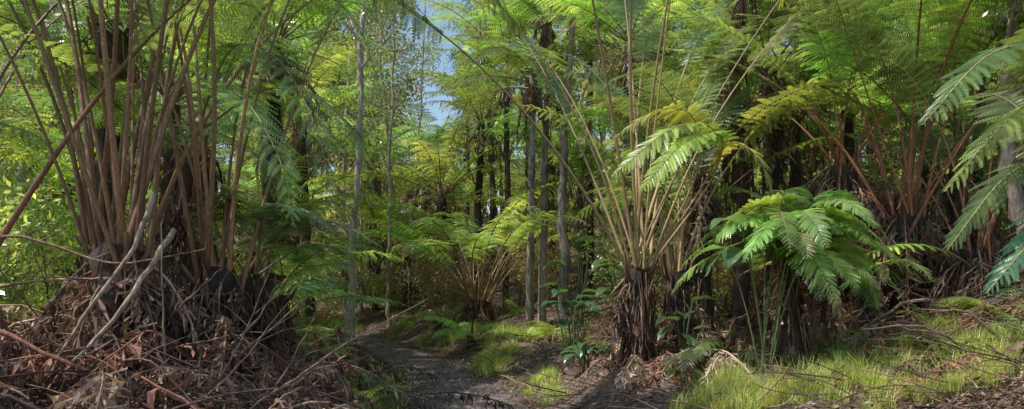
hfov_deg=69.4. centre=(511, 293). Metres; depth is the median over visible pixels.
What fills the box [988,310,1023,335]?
fern
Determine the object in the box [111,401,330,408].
fallen stem
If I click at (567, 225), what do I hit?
tree fern
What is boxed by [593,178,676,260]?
shrub
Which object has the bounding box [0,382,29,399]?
fallen stem
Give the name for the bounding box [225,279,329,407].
fallen stem
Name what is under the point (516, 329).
grass
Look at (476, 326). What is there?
grass
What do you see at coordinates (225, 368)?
fallen stem
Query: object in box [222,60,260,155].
ohia tree
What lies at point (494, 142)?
tree fern
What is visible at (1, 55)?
tree fern
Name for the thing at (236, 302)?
tree fern
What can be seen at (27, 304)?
fallen stem
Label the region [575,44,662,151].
ohia tree
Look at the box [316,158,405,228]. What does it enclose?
tree fern
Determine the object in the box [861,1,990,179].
ohia tree
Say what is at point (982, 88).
tree fern
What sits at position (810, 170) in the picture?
tree fern
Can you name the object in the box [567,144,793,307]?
tree fern
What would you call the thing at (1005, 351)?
fallen branch
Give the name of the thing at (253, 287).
tree fern
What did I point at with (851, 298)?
tree fern
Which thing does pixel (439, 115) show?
sky
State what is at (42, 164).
tree fern
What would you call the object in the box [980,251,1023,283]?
fallen branch
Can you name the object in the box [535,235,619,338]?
broadleaf plant
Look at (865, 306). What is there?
fallen branch
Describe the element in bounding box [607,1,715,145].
ohia tree
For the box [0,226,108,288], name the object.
fallen stem
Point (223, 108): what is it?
ohia tree
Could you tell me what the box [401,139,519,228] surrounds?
shrub
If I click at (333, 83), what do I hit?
ohia tree
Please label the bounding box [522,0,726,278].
tree fern
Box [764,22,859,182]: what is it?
ohia tree
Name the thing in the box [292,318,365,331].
fern
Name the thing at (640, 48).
tree fern
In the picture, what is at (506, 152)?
tree fern
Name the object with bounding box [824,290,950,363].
fallen branch
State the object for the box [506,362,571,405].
grass
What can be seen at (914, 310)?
fallen branch
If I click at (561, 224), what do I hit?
ohia tree
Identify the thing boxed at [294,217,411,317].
tree fern
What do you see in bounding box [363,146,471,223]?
tree fern
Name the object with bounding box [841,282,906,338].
fallen branch
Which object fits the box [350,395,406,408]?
fern
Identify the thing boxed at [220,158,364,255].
tree fern
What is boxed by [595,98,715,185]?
tree fern
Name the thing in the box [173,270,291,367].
fallen stem
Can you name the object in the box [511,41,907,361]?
tree fern
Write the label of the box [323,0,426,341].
ohia tree
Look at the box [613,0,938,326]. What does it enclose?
tree fern
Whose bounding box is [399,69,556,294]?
tree fern
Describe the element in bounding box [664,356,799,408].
grass
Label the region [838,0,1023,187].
tree fern
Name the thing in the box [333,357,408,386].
grass
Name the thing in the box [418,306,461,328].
fern
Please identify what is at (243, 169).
tree fern
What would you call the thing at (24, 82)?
ohia tree
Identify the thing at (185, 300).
fallen stem
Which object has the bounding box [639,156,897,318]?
shrub
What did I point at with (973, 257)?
tree fern
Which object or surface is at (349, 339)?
fallen stem
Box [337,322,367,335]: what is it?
grass
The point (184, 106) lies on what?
tree fern
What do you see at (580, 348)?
broadleaf plant
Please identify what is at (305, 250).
tree fern
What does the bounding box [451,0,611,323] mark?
tree fern
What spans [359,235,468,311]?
shrub
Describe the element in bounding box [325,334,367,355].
fern
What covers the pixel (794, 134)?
tree fern
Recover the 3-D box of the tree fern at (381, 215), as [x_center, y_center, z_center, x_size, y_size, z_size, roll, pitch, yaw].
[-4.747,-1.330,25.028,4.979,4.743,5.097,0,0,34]
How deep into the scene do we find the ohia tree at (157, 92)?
30.39 m
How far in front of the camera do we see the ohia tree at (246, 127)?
57.42 m
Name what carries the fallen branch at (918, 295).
on the ground at (372, 318)
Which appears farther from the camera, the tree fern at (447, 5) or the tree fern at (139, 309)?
the tree fern at (447, 5)
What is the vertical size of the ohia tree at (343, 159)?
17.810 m
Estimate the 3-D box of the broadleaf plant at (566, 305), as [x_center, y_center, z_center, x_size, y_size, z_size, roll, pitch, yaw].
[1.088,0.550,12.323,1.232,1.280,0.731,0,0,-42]
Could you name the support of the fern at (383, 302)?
on the ground at (372, 318)
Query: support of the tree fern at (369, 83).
on the ground at (372, 318)
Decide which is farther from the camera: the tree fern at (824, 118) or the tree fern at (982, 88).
the tree fern at (824, 118)
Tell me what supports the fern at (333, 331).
on the ground at (372, 318)
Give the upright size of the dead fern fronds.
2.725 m
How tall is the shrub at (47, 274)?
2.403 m
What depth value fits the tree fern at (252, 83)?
14.74 m
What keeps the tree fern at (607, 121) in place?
on the ground at (372, 318)
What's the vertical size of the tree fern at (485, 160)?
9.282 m
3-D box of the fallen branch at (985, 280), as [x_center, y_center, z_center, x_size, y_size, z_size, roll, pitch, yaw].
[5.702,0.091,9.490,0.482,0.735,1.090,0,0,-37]
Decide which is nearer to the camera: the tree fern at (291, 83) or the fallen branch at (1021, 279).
the fallen branch at (1021, 279)
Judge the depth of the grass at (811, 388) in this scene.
7.40 m
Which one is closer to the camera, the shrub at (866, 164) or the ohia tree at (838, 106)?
the shrub at (866, 164)
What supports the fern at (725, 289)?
on the ground at (372, 318)
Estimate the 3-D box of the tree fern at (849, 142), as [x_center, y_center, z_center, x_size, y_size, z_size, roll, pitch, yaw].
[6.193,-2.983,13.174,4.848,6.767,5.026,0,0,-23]
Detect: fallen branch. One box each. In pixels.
[736,297,770,318]
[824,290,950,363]
[841,243,942,294]
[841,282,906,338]
[841,301,1022,346]
[843,287,887,336]
[854,285,1019,334]
[861,301,987,351]
[863,294,929,322]
[867,276,956,338]
[888,268,948,299]
[902,284,1018,339]
[932,273,996,319]
[952,271,997,301]
[969,323,1023,368]
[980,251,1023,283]
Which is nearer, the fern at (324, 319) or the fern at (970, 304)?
the fern at (970, 304)
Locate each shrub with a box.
[0,139,151,319]
[0,150,110,344]
[0,152,74,312]
[0,167,79,295]
[0,240,53,305]
[28,248,65,292]
[126,203,260,277]
[288,266,371,330]
[289,213,367,289]
[290,258,382,322]
[325,219,385,278]
[333,142,434,229]
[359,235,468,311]
[381,209,435,273]
[383,224,513,321]
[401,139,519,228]
[428,201,483,239]
[452,212,579,312]
[471,128,608,224]
[510,118,623,236]
[569,147,694,328]
[586,193,622,245]
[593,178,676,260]
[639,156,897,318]
[789,116,983,213]
[801,92,1015,249]
[876,10,1023,257]
[936,75,1023,238]
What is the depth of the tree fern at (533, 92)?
17.91 m
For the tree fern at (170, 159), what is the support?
on the ground at (372, 318)
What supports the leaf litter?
on the ground at (372, 318)
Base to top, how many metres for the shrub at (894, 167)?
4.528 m
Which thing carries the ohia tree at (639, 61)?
on the ground at (372, 318)
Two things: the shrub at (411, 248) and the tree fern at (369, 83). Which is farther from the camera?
the tree fern at (369, 83)
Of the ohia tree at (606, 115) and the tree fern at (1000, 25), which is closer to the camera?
the tree fern at (1000, 25)
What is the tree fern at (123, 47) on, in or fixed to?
on the ground at (372, 318)
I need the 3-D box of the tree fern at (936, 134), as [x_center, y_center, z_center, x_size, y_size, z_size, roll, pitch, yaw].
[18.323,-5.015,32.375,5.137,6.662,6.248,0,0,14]
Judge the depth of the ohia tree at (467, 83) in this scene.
71.54 m
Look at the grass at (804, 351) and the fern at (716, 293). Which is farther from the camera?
the fern at (716, 293)
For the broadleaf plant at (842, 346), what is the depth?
8.05 m
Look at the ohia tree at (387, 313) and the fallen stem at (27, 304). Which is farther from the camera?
the ohia tree at (387, 313)
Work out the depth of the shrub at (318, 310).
22.14 m
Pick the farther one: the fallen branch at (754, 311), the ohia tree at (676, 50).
the ohia tree at (676, 50)
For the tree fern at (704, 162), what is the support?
on the ground at (372, 318)
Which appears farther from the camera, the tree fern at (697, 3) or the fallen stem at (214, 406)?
the tree fern at (697, 3)
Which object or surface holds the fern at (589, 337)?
on the ground at (372, 318)
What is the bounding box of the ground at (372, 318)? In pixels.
[0,213,1023,408]
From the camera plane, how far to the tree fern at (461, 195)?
26.98 m
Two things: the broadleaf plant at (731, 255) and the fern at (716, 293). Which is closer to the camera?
the broadleaf plant at (731, 255)
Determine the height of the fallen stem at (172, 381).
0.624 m
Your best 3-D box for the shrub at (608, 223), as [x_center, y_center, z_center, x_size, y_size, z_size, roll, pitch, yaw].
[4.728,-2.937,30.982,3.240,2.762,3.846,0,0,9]
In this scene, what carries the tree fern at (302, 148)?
on the ground at (372, 318)
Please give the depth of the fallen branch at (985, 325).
7.46 m
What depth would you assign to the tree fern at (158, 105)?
13.72 m
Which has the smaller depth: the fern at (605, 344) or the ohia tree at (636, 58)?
the fern at (605, 344)
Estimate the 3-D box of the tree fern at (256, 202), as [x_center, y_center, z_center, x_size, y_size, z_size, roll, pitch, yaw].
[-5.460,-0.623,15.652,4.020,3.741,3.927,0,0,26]
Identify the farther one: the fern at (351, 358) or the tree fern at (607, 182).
the tree fern at (607, 182)
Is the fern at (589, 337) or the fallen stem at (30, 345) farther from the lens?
the fern at (589, 337)
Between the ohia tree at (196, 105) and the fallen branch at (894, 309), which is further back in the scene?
the ohia tree at (196, 105)
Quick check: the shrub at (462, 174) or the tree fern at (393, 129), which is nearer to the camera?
the tree fern at (393, 129)
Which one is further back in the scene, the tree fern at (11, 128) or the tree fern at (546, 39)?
the tree fern at (546, 39)
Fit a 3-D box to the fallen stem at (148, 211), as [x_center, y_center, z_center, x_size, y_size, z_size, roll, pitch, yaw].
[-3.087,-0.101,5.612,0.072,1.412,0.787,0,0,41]
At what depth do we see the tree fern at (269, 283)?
12.75 m
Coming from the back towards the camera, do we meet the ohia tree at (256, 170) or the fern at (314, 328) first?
the ohia tree at (256, 170)
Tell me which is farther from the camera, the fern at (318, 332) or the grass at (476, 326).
the grass at (476, 326)
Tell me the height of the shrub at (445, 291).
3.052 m
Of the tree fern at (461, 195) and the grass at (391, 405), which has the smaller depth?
the grass at (391, 405)
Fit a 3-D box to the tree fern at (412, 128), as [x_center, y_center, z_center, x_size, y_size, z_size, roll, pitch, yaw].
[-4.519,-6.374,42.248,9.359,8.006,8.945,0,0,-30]
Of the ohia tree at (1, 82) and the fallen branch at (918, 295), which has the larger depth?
the ohia tree at (1, 82)
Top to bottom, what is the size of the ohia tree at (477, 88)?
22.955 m
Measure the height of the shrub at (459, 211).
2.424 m
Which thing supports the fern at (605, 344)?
on the ground at (372, 318)
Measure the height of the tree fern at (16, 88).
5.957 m
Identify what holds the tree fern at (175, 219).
on the ground at (372, 318)
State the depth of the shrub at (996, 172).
13.14 m
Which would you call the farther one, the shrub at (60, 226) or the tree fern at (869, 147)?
the tree fern at (869, 147)
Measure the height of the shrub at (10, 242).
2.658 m
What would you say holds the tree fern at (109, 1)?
on the ground at (372, 318)
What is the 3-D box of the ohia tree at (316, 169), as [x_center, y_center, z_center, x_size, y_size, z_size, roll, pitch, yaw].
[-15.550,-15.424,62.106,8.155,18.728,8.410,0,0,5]
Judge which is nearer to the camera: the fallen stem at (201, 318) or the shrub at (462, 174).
the fallen stem at (201, 318)
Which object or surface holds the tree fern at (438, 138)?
on the ground at (372, 318)
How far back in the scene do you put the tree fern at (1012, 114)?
4.88 m
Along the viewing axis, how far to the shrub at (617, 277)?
15.32 m
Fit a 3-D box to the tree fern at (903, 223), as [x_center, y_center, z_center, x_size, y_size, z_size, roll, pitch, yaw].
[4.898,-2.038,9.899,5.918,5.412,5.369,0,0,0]
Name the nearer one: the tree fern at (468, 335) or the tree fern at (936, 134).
the tree fern at (468, 335)
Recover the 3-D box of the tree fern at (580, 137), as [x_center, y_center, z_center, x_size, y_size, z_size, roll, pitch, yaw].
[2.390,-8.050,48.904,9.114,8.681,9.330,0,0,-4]
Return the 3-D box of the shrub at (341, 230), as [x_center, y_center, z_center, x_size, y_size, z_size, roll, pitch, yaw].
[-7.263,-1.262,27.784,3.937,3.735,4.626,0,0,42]
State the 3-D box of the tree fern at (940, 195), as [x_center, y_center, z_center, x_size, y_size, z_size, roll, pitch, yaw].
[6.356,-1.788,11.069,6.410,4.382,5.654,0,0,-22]
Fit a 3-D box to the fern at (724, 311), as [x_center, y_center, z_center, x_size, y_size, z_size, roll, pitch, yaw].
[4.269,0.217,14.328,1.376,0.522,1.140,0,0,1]
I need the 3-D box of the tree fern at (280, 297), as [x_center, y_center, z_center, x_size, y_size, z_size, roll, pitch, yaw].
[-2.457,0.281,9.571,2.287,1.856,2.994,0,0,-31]
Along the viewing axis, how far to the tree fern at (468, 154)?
31.65 m
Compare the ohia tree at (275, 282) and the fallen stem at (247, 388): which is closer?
the fallen stem at (247, 388)
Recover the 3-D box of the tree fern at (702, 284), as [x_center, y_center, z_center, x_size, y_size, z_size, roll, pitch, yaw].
[3.263,-1.079,11.666,4.738,4.424,5.513,0,0,0]
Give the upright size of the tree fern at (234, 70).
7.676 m
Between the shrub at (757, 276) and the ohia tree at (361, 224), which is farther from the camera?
the ohia tree at (361, 224)
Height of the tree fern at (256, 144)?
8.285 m
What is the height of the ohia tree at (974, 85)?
18.692 m
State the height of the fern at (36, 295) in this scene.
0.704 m
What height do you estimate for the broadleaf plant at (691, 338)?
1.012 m
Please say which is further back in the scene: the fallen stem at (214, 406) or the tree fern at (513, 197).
the tree fern at (513, 197)
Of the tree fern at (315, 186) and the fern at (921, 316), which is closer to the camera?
the fern at (921, 316)
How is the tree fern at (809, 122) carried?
on the ground at (372, 318)
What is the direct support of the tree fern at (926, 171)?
on the ground at (372, 318)
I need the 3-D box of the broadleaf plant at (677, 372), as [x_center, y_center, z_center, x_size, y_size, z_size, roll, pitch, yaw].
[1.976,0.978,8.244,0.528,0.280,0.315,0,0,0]
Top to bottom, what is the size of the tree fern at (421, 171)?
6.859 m
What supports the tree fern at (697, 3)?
on the ground at (372, 318)
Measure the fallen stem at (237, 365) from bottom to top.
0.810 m
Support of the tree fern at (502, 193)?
on the ground at (372, 318)
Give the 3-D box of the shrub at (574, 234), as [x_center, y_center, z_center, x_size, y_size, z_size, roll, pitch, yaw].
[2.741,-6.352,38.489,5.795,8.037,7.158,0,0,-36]
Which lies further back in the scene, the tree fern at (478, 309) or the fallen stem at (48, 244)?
the tree fern at (478, 309)
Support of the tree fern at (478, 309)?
on the ground at (372, 318)
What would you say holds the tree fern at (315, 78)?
on the ground at (372, 318)
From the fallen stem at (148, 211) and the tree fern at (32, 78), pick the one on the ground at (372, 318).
the tree fern at (32, 78)
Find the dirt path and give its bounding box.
[330,331,528,408]
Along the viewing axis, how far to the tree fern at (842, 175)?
10.58 m
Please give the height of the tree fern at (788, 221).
2.426 m
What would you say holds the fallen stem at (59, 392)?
on the ground at (372, 318)
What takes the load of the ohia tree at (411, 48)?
on the ground at (372, 318)
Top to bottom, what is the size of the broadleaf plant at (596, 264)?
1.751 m
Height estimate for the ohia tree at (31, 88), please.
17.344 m
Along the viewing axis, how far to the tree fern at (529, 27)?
24.65 m
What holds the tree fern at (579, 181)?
on the ground at (372, 318)
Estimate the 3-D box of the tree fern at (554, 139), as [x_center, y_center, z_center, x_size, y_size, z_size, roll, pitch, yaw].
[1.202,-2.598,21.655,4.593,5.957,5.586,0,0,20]
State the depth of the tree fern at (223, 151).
36.62 m
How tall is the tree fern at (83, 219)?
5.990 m
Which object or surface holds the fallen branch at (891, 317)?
on the ground at (372, 318)
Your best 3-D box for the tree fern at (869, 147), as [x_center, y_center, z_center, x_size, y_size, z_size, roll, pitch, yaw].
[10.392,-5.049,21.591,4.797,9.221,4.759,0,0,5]
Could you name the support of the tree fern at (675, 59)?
on the ground at (372, 318)
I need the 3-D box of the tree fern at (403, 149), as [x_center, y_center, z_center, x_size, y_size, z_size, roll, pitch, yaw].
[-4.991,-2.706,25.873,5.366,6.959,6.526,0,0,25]
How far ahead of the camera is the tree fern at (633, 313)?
9.37 m
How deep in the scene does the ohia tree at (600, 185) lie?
21.95 m
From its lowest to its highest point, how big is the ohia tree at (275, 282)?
13.172 m
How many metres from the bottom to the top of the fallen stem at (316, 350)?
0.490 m
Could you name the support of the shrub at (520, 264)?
on the ground at (372, 318)
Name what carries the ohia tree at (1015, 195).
on the ground at (372, 318)
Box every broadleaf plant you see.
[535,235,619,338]
[541,288,605,363]
[558,341,608,372]
[590,251,664,336]
[655,295,724,369]
[666,368,709,391]
[691,187,842,380]
[802,330,863,362]
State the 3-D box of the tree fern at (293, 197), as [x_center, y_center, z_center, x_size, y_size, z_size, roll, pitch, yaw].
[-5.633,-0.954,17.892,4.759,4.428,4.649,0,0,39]
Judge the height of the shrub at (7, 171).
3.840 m
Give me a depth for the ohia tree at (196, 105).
11.82 m
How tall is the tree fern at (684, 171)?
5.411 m
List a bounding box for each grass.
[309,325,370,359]
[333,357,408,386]
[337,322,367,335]
[340,380,426,408]
[382,299,466,338]
[414,319,501,351]
[468,336,522,377]
[480,316,557,348]
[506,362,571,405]
[662,326,1023,408]
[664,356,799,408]
[740,323,878,381]
[805,323,1023,408]
[816,306,1012,370]
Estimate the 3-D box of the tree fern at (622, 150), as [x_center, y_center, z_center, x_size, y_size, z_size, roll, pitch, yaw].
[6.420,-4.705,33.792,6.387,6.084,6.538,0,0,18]
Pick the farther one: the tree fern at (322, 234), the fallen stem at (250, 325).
the tree fern at (322, 234)
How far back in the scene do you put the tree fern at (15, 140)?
15.24 m
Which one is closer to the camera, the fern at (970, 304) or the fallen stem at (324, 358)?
the fallen stem at (324, 358)
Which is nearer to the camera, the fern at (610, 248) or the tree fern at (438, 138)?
the fern at (610, 248)
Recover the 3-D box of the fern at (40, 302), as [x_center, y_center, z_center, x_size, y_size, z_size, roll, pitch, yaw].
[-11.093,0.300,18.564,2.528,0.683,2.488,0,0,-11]
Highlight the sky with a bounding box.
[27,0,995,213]
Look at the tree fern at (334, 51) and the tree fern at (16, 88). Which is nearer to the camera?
the tree fern at (16, 88)
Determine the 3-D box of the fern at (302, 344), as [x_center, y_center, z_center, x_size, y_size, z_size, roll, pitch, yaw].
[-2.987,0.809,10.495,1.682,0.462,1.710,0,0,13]
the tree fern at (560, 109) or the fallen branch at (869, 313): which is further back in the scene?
the tree fern at (560, 109)
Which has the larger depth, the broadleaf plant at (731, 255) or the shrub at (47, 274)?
the shrub at (47, 274)
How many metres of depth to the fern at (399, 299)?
23.63 m
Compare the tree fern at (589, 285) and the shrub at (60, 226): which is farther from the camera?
the tree fern at (589, 285)
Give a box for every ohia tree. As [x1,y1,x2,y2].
[0,0,128,205]
[0,0,146,273]
[0,46,76,175]
[0,62,50,113]
[78,2,246,185]
[109,10,258,165]
[178,0,260,183]
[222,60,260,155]
[226,5,282,149]
[237,62,261,239]
[245,3,290,287]
[284,0,418,242]
[284,0,432,260]
[289,0,419,222]
[299,22,366,195]
[311,0,416,313]
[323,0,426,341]
[330,20,442,142]
[336,6,421,297]
[348,0,479,327]
[366,0,450,220]
[427,8,515,250]
[446,52,514,212]
[447,25,519,209]
[505,0,645,327]
[548,9,712,223]
[550,0,714,191]
[566,1,687,279]
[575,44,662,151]
[580,17,662,261]
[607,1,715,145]
[615,0,899,169]
[710,3,917,163]
[716,0,842,334]
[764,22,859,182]
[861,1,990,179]
[910,0,1023,287]
[939,4,1016,161]
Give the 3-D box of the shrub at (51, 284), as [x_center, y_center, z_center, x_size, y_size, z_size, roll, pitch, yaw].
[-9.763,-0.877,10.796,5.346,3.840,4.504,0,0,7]
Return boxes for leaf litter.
[0,261,1023,408]
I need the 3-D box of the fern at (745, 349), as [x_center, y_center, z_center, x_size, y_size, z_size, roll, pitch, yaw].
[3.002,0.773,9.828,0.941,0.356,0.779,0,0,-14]
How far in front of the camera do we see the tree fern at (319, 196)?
40.81 m
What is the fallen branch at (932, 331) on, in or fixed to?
on the ground at (372, 318)
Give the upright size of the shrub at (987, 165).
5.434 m
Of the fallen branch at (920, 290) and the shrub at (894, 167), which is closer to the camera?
the fallen branch at (920, 290)
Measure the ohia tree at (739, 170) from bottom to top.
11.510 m
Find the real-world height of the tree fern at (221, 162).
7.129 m
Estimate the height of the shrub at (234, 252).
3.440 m
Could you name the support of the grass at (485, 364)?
on the ground at (372, 318)
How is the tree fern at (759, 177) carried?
on the ground at (372, 318)
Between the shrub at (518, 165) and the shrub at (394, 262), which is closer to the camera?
the shrub at (394, 262)
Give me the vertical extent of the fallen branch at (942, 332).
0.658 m
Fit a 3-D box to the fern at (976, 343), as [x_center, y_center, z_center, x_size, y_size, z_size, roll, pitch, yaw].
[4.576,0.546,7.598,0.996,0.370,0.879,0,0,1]
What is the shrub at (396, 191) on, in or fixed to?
on the ground at (372, 318)
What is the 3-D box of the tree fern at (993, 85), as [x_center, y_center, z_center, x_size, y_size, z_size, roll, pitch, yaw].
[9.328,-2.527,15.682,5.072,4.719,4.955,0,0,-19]
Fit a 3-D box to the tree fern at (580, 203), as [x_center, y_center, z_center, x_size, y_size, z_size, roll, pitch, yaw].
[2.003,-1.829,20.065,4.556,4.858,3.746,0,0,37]
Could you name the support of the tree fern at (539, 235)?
on the ground at (372, 318)
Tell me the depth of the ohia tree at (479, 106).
25.91 m
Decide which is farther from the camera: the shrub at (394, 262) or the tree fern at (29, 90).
the tree fern at (29, 90)
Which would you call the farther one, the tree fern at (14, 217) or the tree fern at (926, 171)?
the tree fern at (926, 171)
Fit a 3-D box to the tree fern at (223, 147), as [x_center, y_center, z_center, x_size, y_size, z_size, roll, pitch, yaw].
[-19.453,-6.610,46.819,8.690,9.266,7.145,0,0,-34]
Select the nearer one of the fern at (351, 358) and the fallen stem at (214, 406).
the fallen stem at (214, 406)
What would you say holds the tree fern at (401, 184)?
on the ground at (372, 318)
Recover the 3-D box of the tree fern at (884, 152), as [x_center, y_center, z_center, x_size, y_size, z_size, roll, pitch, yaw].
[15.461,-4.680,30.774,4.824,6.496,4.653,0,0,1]
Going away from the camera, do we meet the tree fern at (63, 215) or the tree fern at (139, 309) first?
the tree fern at (139, 309)
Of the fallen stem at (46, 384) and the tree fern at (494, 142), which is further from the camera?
the tree fern at (494, 142)
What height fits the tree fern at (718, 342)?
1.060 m
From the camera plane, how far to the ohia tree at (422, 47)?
28.96 m
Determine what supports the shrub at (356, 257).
on the ground at (372, 318)
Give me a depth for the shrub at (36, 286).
20.72 m
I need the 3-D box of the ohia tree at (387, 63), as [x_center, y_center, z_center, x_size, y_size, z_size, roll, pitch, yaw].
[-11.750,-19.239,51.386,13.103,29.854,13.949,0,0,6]
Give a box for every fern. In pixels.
[0,0,124,298]
[0,0,216,384]
[0,0,224,392]
[0,0,287,242]
[0,0,420,311]
[0,5,25,81]
[0,37,76,106]
[0,71,52,205]
[0,94,227,299]
[0,116,88,182]
[0,117,260,283]
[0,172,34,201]
[1,0,238,146]
[1,0,336,288]
[2,189,218,269]
[7,0,364,351]
[27,293,53,305]
[29,293,59,306]
[32,169,159,231]
[40,78,321,247]
[105,3,226,117]
[111,0,288,88]
[123,0,356,384]
[126,171,364,291]
[138,37,261,130]
[161,146,287,240]
[181,0,419,291]
[182,183,381,384]
[210,127,259,160]
[216,143,241,160]
[216,150,314,225]
[217,68,407,322]
[218,155,390,312]
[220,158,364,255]
[220,230,379,316]
[225,119,347,172]
[230,29,393,319]
[237,39,357,169]
[239,179,334,210]
[241,0,396,283]
[244,167,353,226]
[245,239,409,361]
[284,120,454,303]
[290,307,356,330]
[291,341,369,355]
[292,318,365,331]
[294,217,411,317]
[294,329,340,350]
[296,346,376,384]
[301,325,344,334]
[307,110,449,242]
[309,329,358,336]
[311,201,350,243]
[312,180,435,310]
[314,117,540,305]
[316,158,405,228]
[323,117,417,264]
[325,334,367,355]
[327,33,396,225]
[330,182,607,338]
[334,385,414,405]
[335,205,461,315]
[340,362,376,386]
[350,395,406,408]
[359,0,813,371]
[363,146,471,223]
[363,161,525,274]
[364,294,398,308]
[373,291,437,309]
[379,102,497,226]
[387,156,462,218]
[392,115,487,211]
[392,157,418,212]
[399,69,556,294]
[409,0,534,275]
[414,51,514,245]
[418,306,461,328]
[424,0,582,305]
[424,317,509,350]
[428,30,636,328]
[430,0,583,251]
[435,109,542,233]
[447,117,497,216]
[448,93,517,226]
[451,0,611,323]
[458,98,619,293]
[458,175,606,290]
[475,156,572,243]
[485,109,608,206]
[500,85,572,238]
[500,298,537,317]
[503,55,619,259]
[510,0,623,296]
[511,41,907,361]
[511,128,672,300]
[517,189,621,246]
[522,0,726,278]
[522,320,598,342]
[536,139,621,237]
[544,335,601,347]
[546,84,745,296]
[562,43,694,233]
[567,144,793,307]
[567,167,640,238]
[574,64,896,337]
[575,42,618,222]
[584,335,614,354]
[593,10,687,168]
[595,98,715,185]
[595,256,631,269]
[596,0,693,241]
[597,245,616,253]
[602,138,688,196]
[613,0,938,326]
[632,0,824,297]
[632,0,1022,313]
[636,0,1023,339]
[654,0,771,264]
[661,313,793,384]
[662,165,720,203]
[664,73,757,185]
[670,19,918,195]
[673,186,912,379]
[693,97,934,193]
[705,98,878,224]
[711,282,757,297]
[712,282,725,301]
[713,298,751,317]
[719,166,789,258]
[722,0,899,244]
[735,342,770,359]
[739,227,971,341]
[751,73,882,181]
[757,0,813,110]
[771,0,1023,296]
[782,11,1023,329]
[822,47,1022,176]
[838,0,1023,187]
[841,0,1023,106]
[857,114,942,234]
[858,0,901,171]
[889,153,948,180]
[894,302,966,326]
[897,327,1000,356]
[914,12,931,205]
[915,118,969,185]
[918,39,1023,389]
[923,1,991,246]
[926,279,1023,322]
[952,34,1016,174]
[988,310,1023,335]
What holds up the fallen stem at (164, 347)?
on the ground at (372, 318)
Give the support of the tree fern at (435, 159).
on the ground at (372, 318)
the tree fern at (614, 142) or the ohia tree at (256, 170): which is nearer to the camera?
the ohia tree at (256, 170)
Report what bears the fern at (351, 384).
on the ground at (372, 318)
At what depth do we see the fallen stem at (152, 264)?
5.55 m
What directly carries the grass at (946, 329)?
on the ground at (372, 318)
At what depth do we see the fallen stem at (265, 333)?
5.98 m
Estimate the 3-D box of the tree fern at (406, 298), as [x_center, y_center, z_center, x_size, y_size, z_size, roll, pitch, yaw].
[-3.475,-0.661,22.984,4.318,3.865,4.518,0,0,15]
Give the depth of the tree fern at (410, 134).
29.86 m
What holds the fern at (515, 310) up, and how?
on the ground at (372, 318)
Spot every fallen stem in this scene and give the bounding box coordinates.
[0,219,205,263]
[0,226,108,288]
[0,244,93,385]
[0,271,65,339]
[0,308,112,361]
[0,329,154,408]
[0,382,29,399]
[26,366,185,407]
[48,192,156,377]
[64,228,176,372]
[81,335,199,408]
[107,325,253,389]
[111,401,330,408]
[134,259,237,365]
[147,357,220,408]
[156,268,224,329]
[158,301,307,408]
[161,222,166,388]
[172,289,311,365]
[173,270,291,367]
[207,262,285,396]
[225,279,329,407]
[249,328,373,380]
[263,298,427,401]
[265,333,412,384]
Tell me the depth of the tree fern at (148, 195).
20.39 m
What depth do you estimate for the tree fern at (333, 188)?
47.39 m
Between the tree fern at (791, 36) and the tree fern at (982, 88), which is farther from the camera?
the tree fern at (791, 36)
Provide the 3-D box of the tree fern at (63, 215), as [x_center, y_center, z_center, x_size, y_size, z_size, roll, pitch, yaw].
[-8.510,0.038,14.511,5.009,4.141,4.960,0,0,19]
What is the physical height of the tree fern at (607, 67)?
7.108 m
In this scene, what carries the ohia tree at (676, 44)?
on the ground at (372, 318)
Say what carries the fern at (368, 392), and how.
on the ground at (372, 318)
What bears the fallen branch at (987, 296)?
on the ground at (372, 318)
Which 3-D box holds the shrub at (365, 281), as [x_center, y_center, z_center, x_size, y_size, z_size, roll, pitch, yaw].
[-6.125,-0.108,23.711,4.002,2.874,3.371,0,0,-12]
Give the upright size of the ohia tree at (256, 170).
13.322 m
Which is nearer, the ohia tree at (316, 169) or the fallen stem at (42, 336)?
the fallen stem at (42, 336)
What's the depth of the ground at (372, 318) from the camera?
13.60 m
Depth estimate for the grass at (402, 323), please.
21.35 m
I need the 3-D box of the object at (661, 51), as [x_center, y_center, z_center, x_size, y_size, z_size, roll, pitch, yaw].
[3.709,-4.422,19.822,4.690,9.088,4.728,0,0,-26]
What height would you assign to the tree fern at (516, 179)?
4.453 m
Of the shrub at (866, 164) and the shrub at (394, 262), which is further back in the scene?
the shrub at (394, 262)
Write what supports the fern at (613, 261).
on the ground at (372, 318)
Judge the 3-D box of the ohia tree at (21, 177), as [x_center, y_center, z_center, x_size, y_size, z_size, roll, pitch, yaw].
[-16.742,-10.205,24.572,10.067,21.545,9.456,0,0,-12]
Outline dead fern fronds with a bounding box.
[0,241,1023,408]
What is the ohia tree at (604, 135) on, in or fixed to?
on the ground at (372, 318)
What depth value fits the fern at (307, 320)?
14.81 m
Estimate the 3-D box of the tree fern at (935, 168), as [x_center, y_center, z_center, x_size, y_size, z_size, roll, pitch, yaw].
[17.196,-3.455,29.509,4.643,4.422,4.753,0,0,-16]

